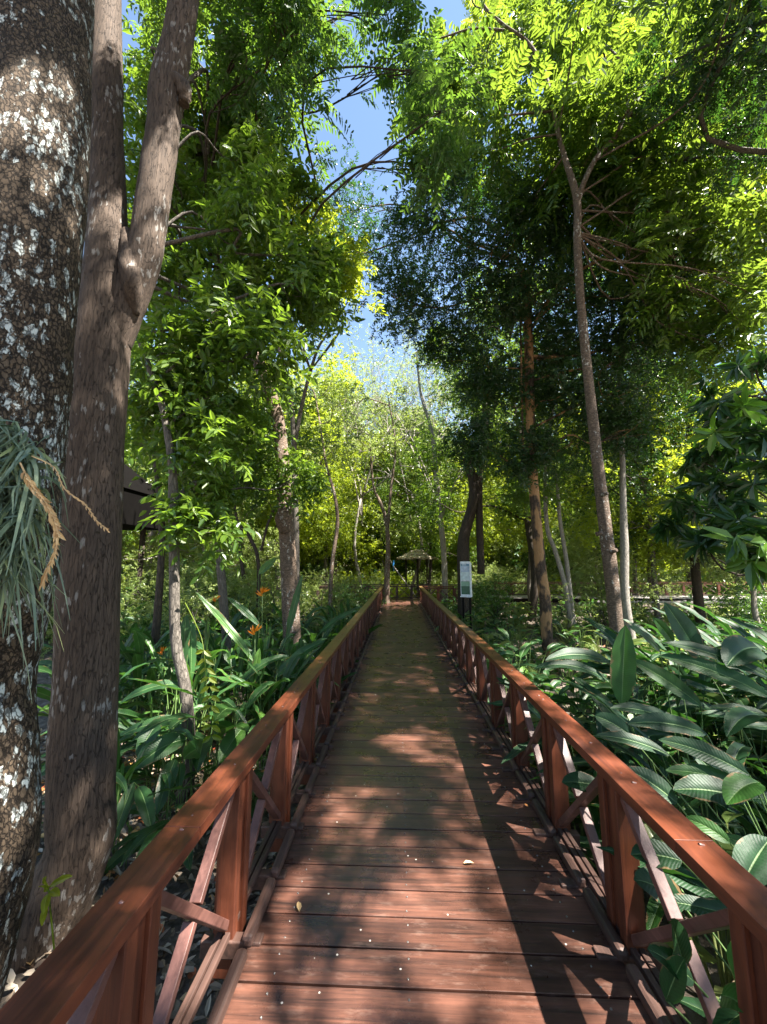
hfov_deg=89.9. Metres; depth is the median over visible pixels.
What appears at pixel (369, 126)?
sky
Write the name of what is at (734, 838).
broad leaved plant
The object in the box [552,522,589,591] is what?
shrub
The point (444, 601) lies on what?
leafy plant
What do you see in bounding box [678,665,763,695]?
leafy plant
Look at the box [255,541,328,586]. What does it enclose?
shrub
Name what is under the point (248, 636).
leafy plant
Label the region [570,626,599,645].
leafy plant
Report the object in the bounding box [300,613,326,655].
lance leaved plant
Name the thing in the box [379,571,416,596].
shrub
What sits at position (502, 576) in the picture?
shrub
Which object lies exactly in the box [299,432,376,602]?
background tree
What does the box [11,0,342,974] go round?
tree
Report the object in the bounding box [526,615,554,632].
leafy plant
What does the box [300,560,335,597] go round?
shrub
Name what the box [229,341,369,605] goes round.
background tree
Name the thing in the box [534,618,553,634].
leafy plant
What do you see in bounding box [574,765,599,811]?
leafy plant
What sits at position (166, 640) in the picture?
lance leaved plant
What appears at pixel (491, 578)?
shrub
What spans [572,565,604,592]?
shrub
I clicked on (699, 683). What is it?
broad leaved plant
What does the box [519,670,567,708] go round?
leafy plant
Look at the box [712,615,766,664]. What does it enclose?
broad leaved plant
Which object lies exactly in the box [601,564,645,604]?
shrub
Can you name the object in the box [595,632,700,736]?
broad leaved plant
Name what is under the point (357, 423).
background tree
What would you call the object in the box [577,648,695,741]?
leafy plant
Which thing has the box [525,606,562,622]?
leafy plant
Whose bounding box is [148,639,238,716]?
lance leaved plant
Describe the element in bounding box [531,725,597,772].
leafy plant
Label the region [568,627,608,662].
leafy plant
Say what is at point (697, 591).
tree
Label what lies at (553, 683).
leafy plant
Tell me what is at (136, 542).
background tree
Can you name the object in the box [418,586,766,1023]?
railing
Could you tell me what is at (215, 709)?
hanging sprig
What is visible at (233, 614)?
lance leaved plant
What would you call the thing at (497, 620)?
leafy plant
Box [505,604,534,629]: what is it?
leafy plant
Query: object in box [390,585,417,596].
shrub
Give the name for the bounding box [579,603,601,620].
leafy plant
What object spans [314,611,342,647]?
lance leaved plant
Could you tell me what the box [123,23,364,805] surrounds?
slim tree
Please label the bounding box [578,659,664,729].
leafy plant
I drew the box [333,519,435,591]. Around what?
shrub
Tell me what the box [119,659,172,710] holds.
lance leaved plant
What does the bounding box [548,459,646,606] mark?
background tree
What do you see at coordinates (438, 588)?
railing
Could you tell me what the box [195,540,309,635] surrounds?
shrub
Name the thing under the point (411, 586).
railing
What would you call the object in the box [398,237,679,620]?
background tree
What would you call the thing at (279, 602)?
shrub
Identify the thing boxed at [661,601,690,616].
leafy plant
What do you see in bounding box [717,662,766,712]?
broad leaved plant
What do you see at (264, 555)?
background tree
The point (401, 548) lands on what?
shrub
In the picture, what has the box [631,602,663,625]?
leafy plant
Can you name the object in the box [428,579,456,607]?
shrub
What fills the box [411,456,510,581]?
background tree
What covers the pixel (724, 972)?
leafy plant
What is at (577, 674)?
leafy plant
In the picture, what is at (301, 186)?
slim tree
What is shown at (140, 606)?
lance leaved plant
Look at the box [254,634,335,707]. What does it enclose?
lance leaved plant
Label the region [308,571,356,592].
shrub
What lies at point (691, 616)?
leafy plant
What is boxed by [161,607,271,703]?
lance leaved plant
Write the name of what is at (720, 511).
tree
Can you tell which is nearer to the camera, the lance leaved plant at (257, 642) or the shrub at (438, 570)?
the lance leaved plant at (257, 642)
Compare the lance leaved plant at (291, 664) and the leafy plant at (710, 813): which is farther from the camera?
the lance leaved plant at (291, 664)
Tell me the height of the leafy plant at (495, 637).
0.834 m
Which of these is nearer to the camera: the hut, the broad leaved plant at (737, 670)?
the broad leaved plant at (737, 670)
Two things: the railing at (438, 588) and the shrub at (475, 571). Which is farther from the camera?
the shrub at (475, 571)
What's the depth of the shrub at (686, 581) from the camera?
25.46 m
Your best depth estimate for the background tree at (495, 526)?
29.35 m
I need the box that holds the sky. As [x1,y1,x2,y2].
[83,0,766,565]
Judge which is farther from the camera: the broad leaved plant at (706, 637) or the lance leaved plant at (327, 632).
the lance leaved plant at (327, 632)
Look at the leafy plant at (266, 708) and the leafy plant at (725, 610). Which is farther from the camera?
the leafy plant at (725, 610)
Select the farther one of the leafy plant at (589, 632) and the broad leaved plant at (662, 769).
the leafy plant at (589, 632)
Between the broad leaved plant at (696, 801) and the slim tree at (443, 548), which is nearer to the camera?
the broad leaved plant at (696, 801)
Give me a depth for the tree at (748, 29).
4.02 m
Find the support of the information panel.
on the ground
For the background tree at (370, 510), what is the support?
on the ground
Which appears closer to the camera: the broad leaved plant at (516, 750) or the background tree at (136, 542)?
the broad leaved plant at (516, 750)
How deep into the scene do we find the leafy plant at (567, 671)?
7.75 m
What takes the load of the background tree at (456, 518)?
on the ground
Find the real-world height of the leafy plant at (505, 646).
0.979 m
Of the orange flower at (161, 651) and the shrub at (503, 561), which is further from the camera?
the shrub at (503, 561)
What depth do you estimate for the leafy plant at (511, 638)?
9.04 m
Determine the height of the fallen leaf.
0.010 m
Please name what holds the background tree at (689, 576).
on the ground
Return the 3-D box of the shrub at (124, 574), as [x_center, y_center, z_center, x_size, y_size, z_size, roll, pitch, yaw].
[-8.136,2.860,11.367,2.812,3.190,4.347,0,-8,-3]
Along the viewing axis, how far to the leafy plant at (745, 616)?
10.59 m
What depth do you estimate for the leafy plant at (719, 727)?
4.18 m
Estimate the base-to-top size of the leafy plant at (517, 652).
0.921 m
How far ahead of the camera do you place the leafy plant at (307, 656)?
6.66 m
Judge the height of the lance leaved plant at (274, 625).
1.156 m
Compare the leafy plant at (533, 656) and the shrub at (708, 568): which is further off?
the shrub at (708, 568)
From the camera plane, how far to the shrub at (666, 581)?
25.46 m
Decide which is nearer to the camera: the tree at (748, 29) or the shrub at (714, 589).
the tree at (748, 29)
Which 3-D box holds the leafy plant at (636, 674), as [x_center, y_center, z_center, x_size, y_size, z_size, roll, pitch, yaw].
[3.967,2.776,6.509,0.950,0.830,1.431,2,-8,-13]
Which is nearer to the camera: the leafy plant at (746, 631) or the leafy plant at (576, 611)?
the leafy plant at (746, 631)
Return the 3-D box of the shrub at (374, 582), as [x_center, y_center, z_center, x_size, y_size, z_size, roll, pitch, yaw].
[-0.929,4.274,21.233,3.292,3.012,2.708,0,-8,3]
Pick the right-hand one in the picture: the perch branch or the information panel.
the information panel
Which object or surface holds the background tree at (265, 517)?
on the ground
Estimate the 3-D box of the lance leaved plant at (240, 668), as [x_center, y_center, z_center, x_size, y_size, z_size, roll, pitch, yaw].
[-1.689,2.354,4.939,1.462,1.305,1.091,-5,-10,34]
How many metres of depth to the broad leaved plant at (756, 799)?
2.17 m
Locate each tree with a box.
[0,0,161,1002]
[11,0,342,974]
[121,342,178,586]
[121,373,310,583]
[121,417,167,577]
[122,3,332,701]
[122,343,246,596]
[122,386,252,557]
[122,394,143,553]
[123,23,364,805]
[124,339,158,468]
[125,465,205,569]
[144,0,509,715]
[145,407,315,576]
[158,433,290,577]
[203,0,400,659]
[219,125,387,606]
[229,329,326,620]
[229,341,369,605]
[230,320,468,585]
[232,332,447,585]
[235,370,328,593]
[246,405,361,563]
[252,435,355,569]
[262,374,418,581]
[274,369,380,614]
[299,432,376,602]
[302,110,735,672]
[303,370,401,537]
[303,520,341,563]
[306,286,579,527]
[308,376,426,602]
[320,399,420,575]
[335,289,507,593]
[337,319,519,572]
[345,403,451,551]
[359,434,427,541]
[364,429,483,592]
[365,370,501,591]
[373,407,452,540]
[376,317,505,607]
[387,0,766,712]
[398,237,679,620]
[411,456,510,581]
[414,271,550,627]
[437,458,463,552]
[440,445,524,595]
[443,302,634,642]
[451,400,618,601]
[455,443,513,565]
[461,0,766,647]
[489,469,577,576]
[517,167,766,632]
[533,0,766,282]
[542,372,766,638]
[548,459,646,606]
[552,455,580,554]
[556,355,696,609]
[569,442,683,576]
[570,456,665,605]
[639,386,766,618]
[647,347,766,591]
[659,356,764,592]
[671,421,766,630]
[725,12,766,66]
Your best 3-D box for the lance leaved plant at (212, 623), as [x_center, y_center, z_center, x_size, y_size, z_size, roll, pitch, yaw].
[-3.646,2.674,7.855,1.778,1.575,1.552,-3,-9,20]
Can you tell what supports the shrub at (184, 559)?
on the ground
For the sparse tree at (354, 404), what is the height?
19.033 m
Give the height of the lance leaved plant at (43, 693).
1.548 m
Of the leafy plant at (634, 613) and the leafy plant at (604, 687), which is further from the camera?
the leafy plant at (634, 613)
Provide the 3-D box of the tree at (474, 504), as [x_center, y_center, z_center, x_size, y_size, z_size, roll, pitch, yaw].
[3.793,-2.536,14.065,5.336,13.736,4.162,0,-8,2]
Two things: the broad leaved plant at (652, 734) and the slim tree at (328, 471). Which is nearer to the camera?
the broad leaved plant at (652, 734)
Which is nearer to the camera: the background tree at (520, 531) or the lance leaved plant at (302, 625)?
the lance leaved plant at (302, 625)
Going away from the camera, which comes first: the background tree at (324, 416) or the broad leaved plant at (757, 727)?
the broad leaved plant at (757, 727)
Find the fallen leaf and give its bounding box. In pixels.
[297,902,301,910]
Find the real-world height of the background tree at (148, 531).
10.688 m
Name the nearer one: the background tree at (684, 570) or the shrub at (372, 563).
the background tree at (684, 570)
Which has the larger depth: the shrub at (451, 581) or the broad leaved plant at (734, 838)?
the shrub at (451, 581)
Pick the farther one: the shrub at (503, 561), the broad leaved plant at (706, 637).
the shrub at (503, 561)
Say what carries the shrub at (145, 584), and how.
on the ground
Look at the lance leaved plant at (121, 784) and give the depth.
2.95 m
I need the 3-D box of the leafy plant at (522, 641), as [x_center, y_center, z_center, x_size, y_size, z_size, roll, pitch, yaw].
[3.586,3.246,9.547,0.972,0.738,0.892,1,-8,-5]
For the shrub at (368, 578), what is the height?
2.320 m
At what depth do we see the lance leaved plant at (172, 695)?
5.16 m
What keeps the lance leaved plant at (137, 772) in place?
on the ground
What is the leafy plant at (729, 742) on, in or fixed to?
on the ground
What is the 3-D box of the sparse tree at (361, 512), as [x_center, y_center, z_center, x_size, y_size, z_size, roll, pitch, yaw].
[-0.700,-3.419,25.364,19.423,18.560,13.120,3,-9,-22]
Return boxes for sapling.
[39,874,71,949]
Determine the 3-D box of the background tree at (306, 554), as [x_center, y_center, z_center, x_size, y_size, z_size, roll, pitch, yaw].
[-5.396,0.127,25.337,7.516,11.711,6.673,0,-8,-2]
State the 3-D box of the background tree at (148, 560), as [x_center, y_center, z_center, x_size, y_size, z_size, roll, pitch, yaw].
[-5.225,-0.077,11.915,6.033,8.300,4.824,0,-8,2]
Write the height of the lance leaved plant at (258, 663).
2.397 m
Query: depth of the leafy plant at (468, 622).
10.94 m
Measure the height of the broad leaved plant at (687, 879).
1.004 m
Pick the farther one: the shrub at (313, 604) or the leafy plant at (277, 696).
the shrub at (313, 604)
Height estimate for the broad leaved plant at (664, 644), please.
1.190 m
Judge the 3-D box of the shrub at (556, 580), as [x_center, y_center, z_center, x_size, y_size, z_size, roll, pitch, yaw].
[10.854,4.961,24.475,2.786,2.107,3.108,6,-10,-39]
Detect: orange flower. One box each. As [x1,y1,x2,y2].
[157,646,166,714]
[210,596,219,706]
[247,624,261,725]
[255,586,269,713]
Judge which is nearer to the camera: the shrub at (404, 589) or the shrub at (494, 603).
the shrub at (494, 603)
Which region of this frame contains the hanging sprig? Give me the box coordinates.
[184,602,222,742]
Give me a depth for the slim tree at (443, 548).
19.54 m
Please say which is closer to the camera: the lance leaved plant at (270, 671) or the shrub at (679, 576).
the lance leaved plant at (270, 671)
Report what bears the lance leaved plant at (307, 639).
on the ground
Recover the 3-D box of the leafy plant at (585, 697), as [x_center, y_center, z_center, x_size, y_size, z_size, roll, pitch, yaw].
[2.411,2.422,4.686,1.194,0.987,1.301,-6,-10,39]
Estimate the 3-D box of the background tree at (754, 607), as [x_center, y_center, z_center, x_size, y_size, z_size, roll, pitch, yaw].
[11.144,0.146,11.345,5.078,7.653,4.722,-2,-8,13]
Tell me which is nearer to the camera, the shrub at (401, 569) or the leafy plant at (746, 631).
the leafy plant at (746, 631)
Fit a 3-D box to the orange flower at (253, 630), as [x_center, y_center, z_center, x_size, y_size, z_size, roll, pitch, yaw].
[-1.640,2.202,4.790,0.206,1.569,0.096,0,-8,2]
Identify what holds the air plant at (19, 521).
hanging from the tree at (46, 53)
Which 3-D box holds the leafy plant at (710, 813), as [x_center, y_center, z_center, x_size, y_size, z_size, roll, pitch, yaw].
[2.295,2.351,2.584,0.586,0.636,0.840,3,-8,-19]
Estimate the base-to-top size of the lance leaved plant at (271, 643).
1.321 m
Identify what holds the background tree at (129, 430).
on the ground
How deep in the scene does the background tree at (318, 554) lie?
31.87 m
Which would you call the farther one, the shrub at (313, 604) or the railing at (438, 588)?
the railing at (438, 588)
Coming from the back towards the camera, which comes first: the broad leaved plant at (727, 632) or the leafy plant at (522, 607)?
the leafy plant at (522, 607)
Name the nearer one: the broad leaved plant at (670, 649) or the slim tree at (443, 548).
the broad leaved plant at (670, 649)
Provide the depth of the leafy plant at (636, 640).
7.79 m
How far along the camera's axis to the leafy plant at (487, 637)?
8.13 m
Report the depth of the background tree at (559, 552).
27.31 m
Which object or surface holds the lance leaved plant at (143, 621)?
on the ground
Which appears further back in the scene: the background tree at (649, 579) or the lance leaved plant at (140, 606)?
the background tree at (649, 579)
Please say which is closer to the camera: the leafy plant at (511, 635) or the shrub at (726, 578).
the leafy plant at (511, 635)
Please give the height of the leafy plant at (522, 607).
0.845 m
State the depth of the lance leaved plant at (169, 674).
4.60 m
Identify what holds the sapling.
on the ground
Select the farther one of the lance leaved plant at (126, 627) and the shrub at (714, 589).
the shrub at (714, 589)
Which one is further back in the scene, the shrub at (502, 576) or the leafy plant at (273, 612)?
the shrub at (502, 576)
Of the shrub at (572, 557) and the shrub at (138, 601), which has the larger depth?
the shrub at (572, 557)
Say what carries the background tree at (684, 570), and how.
on the ground
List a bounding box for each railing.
[0,586,384,1023]
[317,586,379,602]
[323,584,475,598]
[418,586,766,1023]
[422,586,490,604]
[494,582,766,595]
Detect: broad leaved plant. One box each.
[487,700,639,788]
[496,677,643,839]
[528,698,685,779]
[534,617,708,818]
[536,676,753,949]
[562,771,742,1023]
[571,617,760,803]
[583,662,730,762]
[583,742,757,841]
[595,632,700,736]
[595,712,766,897]
[596,846,739,1023]
[604,645,752,702]
[604,694,766,831]
[623,619,726,696]
[636,667,766,816]
[638,640,766,686]
[643,679,766,744]
[652,607,764,684]
[653,687,766,761]
[659,602,766,775]
[671,735,766,897]
[674,602,763,663]
[688,751,766,822]
[689,627,766,714]
[695,710,766,781]
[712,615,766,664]
[713,711,765,757]
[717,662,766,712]
[725,662,766,755]
[725,832,741,850]
[729,617,766,678]
[749,791,766,811]
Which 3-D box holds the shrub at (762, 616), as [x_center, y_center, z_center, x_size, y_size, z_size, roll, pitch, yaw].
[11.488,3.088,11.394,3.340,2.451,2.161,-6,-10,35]
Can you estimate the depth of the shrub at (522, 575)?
26.85 m
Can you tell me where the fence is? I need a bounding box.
[597,600,750,621]
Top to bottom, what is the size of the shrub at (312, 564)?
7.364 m
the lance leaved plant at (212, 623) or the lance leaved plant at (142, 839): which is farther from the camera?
the lance leaved plant at (212, 623)
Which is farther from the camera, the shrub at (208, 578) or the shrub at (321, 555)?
the shrub at (321, 555)
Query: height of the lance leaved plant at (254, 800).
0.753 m
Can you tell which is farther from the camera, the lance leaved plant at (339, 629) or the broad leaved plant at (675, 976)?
the lance leaved plant at (339, 629)
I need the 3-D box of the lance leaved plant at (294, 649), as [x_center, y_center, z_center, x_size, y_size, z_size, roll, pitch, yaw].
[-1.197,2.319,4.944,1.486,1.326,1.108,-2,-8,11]
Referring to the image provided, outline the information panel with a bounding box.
[460,562,471,629]
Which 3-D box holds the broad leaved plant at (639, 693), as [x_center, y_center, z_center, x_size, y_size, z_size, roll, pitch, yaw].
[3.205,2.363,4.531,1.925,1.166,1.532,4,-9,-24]
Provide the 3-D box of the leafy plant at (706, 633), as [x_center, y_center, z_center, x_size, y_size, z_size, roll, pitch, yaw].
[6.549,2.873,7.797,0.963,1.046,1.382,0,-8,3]
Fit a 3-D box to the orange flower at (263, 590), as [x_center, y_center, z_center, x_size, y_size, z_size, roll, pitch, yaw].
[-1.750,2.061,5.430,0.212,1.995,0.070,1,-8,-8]
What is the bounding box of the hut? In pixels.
[50,464,164,674]
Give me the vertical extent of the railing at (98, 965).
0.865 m
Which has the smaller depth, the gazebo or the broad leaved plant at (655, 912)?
the broad leaved plant at (655, 912)
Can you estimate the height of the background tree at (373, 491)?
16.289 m
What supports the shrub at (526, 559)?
on the ground
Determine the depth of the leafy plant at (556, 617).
11.99 m
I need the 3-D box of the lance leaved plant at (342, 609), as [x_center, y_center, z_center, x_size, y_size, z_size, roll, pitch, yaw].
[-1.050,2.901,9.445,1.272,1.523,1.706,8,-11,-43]
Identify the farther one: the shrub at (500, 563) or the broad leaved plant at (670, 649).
the shrub at (500, 563)
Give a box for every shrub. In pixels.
[40,562,163,659]
[41,597,53,654]
[120,564,274,650]
[120,579,165,628]
[121,551,248,650]
[121,558,260,621]
[121,566,166,620]
[121,574,188,597]
[144,538,279,626]
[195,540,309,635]
[233,557,312,599]
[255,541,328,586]
[255,574,304,619]
[264,563,365,628]
[300,523,366,572]
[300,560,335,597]
[304,559,351,603]
[306,521,381,581]
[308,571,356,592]
[315,576,391,623]
[322,532,404,585]
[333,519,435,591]
[337,562,395,606]
[346,572,382,595]
[368,550,416,589]
[370,524,491,596]
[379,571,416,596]
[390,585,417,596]
[391,522,514,578]
[407,567,441,593]
[423,564,454,590]
[425,520,524,593]
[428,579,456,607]
[431,570,474,602]
[448,557,502,594]
[454,563,533,628]
[472,559,517,597]
[475,564,519,590]
[486,521,562,593]
[486,545,521,592]
[492,519,582,592]
[504,556,558,591]
[506,509,602,591]
[513,560,557,604]
[539,550,692,634]
[548,574,565,602]
[549,565,587,595]
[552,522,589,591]
[570,550,643,593]
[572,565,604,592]
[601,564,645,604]
[617,553,722,588]
[646,562,686,595]
[658,570,687,595]
[658,573,706,595]
[660,578,690,606]
[663,554,734,592]
[668,573,710,593]
[701,570,757,603]
[704,568,744,595]
[708,580,766,638]
[736,588,766,625]
[740,578,766,605]
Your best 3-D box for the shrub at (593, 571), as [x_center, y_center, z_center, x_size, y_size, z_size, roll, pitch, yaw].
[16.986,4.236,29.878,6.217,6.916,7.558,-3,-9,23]
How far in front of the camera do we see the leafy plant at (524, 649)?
5.50 m
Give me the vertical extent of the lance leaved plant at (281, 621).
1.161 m
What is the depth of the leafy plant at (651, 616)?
13.60 m
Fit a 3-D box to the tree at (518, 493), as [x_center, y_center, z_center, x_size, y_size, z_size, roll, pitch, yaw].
[4.854,-1.435,11.710,5.966,10.836,4.462,-2,-8,16]
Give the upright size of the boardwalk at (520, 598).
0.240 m
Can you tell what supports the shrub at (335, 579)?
on the ground
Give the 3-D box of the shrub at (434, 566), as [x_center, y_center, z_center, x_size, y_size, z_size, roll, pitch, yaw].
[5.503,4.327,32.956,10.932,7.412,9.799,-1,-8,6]
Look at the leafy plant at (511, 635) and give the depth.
11.27 m
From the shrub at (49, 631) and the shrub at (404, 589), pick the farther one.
the shrub at (404, 589)
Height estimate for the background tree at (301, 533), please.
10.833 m
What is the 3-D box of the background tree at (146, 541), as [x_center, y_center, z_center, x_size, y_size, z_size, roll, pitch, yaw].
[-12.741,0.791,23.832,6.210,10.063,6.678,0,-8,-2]
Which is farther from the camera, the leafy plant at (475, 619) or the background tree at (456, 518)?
the background tree at (456, 518)
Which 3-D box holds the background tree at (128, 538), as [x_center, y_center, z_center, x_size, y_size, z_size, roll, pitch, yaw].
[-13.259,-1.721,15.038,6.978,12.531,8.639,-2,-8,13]
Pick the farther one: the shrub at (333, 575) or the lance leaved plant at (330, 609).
the shrub at (333, 575)
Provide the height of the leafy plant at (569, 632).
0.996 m
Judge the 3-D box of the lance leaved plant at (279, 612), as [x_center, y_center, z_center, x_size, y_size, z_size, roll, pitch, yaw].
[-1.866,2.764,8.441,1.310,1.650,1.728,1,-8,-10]
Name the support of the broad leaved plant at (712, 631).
on the ground
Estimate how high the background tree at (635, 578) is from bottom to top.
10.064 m
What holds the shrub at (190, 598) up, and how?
on the ground
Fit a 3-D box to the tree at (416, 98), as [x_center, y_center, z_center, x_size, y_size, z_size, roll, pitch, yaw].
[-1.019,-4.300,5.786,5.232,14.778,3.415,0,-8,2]
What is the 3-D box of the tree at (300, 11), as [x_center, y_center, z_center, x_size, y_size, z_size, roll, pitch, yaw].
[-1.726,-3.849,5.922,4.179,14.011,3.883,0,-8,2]
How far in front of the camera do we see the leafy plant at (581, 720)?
3.73 m
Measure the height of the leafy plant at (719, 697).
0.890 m
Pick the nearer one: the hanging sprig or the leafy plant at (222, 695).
the hanging sprig
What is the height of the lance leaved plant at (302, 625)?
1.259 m
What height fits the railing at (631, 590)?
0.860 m
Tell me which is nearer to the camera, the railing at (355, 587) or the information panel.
the information panel
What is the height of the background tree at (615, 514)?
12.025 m
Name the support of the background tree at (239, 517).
on the ground
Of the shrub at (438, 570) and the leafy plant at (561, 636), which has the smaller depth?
the leafy plant at (561, 636)
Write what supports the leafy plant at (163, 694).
on the ground
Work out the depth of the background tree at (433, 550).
23.23 m
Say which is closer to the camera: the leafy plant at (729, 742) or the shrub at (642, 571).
the leafy plant at (729, 742)
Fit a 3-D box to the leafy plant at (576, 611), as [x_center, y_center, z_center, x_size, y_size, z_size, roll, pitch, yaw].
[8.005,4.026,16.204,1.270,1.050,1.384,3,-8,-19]
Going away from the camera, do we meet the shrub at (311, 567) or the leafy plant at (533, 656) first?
the leafy plant at (533, 656)
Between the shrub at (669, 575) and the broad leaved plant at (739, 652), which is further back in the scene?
the shrub at (669, 575)
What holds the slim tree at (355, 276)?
on the ground
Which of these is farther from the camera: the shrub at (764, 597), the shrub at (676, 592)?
the shrub at (676, 592)
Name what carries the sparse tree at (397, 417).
on the ground
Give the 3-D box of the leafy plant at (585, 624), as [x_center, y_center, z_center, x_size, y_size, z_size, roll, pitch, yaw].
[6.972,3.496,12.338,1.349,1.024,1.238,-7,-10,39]
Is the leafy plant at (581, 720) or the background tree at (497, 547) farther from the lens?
the background tree at (497, 547)
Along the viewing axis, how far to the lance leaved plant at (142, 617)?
8.66 m
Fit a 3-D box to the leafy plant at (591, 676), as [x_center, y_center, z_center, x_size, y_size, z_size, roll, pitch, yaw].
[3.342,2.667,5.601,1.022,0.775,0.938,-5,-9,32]
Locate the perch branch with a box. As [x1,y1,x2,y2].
[390,560,416,596]
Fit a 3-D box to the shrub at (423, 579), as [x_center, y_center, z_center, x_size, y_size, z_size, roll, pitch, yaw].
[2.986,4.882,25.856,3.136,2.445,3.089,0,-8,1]
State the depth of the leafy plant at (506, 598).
14.55 m
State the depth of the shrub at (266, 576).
18.37 m
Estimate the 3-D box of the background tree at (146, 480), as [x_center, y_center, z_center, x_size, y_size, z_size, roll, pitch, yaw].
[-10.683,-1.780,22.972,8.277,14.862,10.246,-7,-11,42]
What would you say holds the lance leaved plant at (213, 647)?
on the ground
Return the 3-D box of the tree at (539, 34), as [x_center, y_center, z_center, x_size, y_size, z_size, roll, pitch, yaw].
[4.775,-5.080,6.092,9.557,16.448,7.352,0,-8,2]
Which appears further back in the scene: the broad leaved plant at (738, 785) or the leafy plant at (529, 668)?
the leafy plant at (529, 668)
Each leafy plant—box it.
[118,657,225,720]
[170,681,213,728]
[198,693,241,740]
[213,630,250,658]
[244,681,287,721]
[248,674,282,725]
[252,607,305,646]
[282,638,326,664]
[434,625,483,635]
[438,592,457,613]
[447,603,457,613]
[455,649,528,701]
[456,609,485,639]
[465,607,493,634]
[465,611,492,633]
[474,632,510,657]
[475,606,502,626]
[480,628,511,652]
[481,608,526,647]
[486,627,565,681]
[486,643,565,725]
[487,635,518,695]
[488,675,573,734]
[491,624,541,663]
[493,620,526,641]
[496,597,522,622]
[498,606,528,631]
[504,602,533,617]
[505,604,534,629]
[506,714,595,805]
[507,665,557,684]
[509,620,533,636]
[509,628,541,653]
[511,643,546,672]
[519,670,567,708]
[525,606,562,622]
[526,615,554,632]
[528,636,556,674]
[528,724,701,893]
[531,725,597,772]
[533,607,565,637]
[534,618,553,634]
[539,641,579,681]
[544,660,613,748]
[552,612,588,642]
[552,613,565,632]
[552,620,600,660]
[556,598,581,618]
[561,594,592,619]
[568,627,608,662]
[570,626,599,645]
[573,663,608,713]
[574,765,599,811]
[575,606,607,636]
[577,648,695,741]
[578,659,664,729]
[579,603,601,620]
[586,648,666,684]
[590,674,647,710]
[607,611,650,635]
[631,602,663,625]
[633,635,683,662]
[635,608,661,631]
[635,614,671,633]
[635,634,664,654]
[642,811,743,998]
[652,648,718,688]
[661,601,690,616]
[666,613,702,629]
[670,736,766,836]
[675,626,717,677]
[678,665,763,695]
[680,594,712,608]
[684,608,715,618]
[688,700,751,754]
[691,802,720,827]
[698,693,766,772]
[699,692,766,780]
[706,685,765,738]
[707,608,754,634]
[731,624,766,651]
[739,614,766,631]
[744,766,766,829]
[744,804,766,835]
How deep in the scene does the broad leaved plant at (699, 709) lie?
4.07 m
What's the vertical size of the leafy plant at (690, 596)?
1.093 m
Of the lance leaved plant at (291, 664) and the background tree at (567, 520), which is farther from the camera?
the background tree at (567, 520)
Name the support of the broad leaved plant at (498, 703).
on the ground
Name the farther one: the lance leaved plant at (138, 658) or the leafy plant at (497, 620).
the leafy plant at (497, 620)
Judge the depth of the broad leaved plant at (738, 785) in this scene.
1.82 m
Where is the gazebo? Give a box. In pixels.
[396,549,437,596]
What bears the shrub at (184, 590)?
on the ground
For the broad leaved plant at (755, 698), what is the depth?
4.52 m
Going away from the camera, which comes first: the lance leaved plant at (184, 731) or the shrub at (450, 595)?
the lance leaved plant at (184, 731)
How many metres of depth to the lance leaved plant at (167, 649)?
5.28 m
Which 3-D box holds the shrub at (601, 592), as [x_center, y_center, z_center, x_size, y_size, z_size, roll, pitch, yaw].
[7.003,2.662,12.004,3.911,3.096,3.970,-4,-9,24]
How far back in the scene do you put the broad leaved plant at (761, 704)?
4.04 m
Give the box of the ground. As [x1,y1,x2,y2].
[0,573,766,1023]
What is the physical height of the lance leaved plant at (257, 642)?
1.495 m
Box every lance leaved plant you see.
[37,625,172,730]
[37,630,174,730]
[40,690,168,776]
[41,733,164,803]
[42,729,156,876]
[103,762,201,874]
[113,680,245,843]
[118,615,274,768]
[118,623,211,752]
[118,701,207,813]
[119,622,165,692]
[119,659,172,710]
[120,613,163,662]
[120,614,152,640]
[120,614,169,648]
[120,623,226,715]
[120,628,169,669]
[122,600,148,621]
[122,645,237,762]
[124,611,187,632]
[125,678,275,797]
[130,653,244,730]
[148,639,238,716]
[159,605,249,649]
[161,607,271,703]
[168,620,287,735]
[191,646,339,770]
[196,558,357,724]
[196,647,282,745]
[206,757,299,827]
[207,624,303,724]
[214,596,275,645]
[229,637,356,722]
[231,631,314,703]
[239,679,333,749]
[248,618,282,670]
[251,617,282,654]
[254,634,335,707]
[262,608,306,639]
[268,602,327,646]
[275,619,337,664]
[276,623,339,659]
[300,609,335,647]
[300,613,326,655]
[308,600,371,635]
[311,598,382,632]
[312,608,347,644]
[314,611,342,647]
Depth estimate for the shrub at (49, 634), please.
10.51 m
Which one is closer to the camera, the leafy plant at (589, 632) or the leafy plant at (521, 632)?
the leafy plant at (589, 632)
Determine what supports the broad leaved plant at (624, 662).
on the ground
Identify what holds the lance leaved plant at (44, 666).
on the ground
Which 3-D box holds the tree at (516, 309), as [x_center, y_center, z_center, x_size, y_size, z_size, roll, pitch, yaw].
[3.117,-4.162,9.779,11.548,15.876,5.464,0,-8,2]
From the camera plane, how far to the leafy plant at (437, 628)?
9.31 m
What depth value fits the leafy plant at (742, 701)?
3.83 m
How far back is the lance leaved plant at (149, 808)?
3.26 m
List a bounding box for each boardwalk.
[222,598,652,1023]
[493,595,761,602]
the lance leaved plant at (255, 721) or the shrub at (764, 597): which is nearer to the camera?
the lance leaved plant at (255, 721)
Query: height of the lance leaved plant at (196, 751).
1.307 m
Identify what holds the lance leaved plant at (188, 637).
on the ground
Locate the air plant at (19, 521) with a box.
[0,417,109,700]
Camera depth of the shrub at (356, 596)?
15.42 m
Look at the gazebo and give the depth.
23.48 m

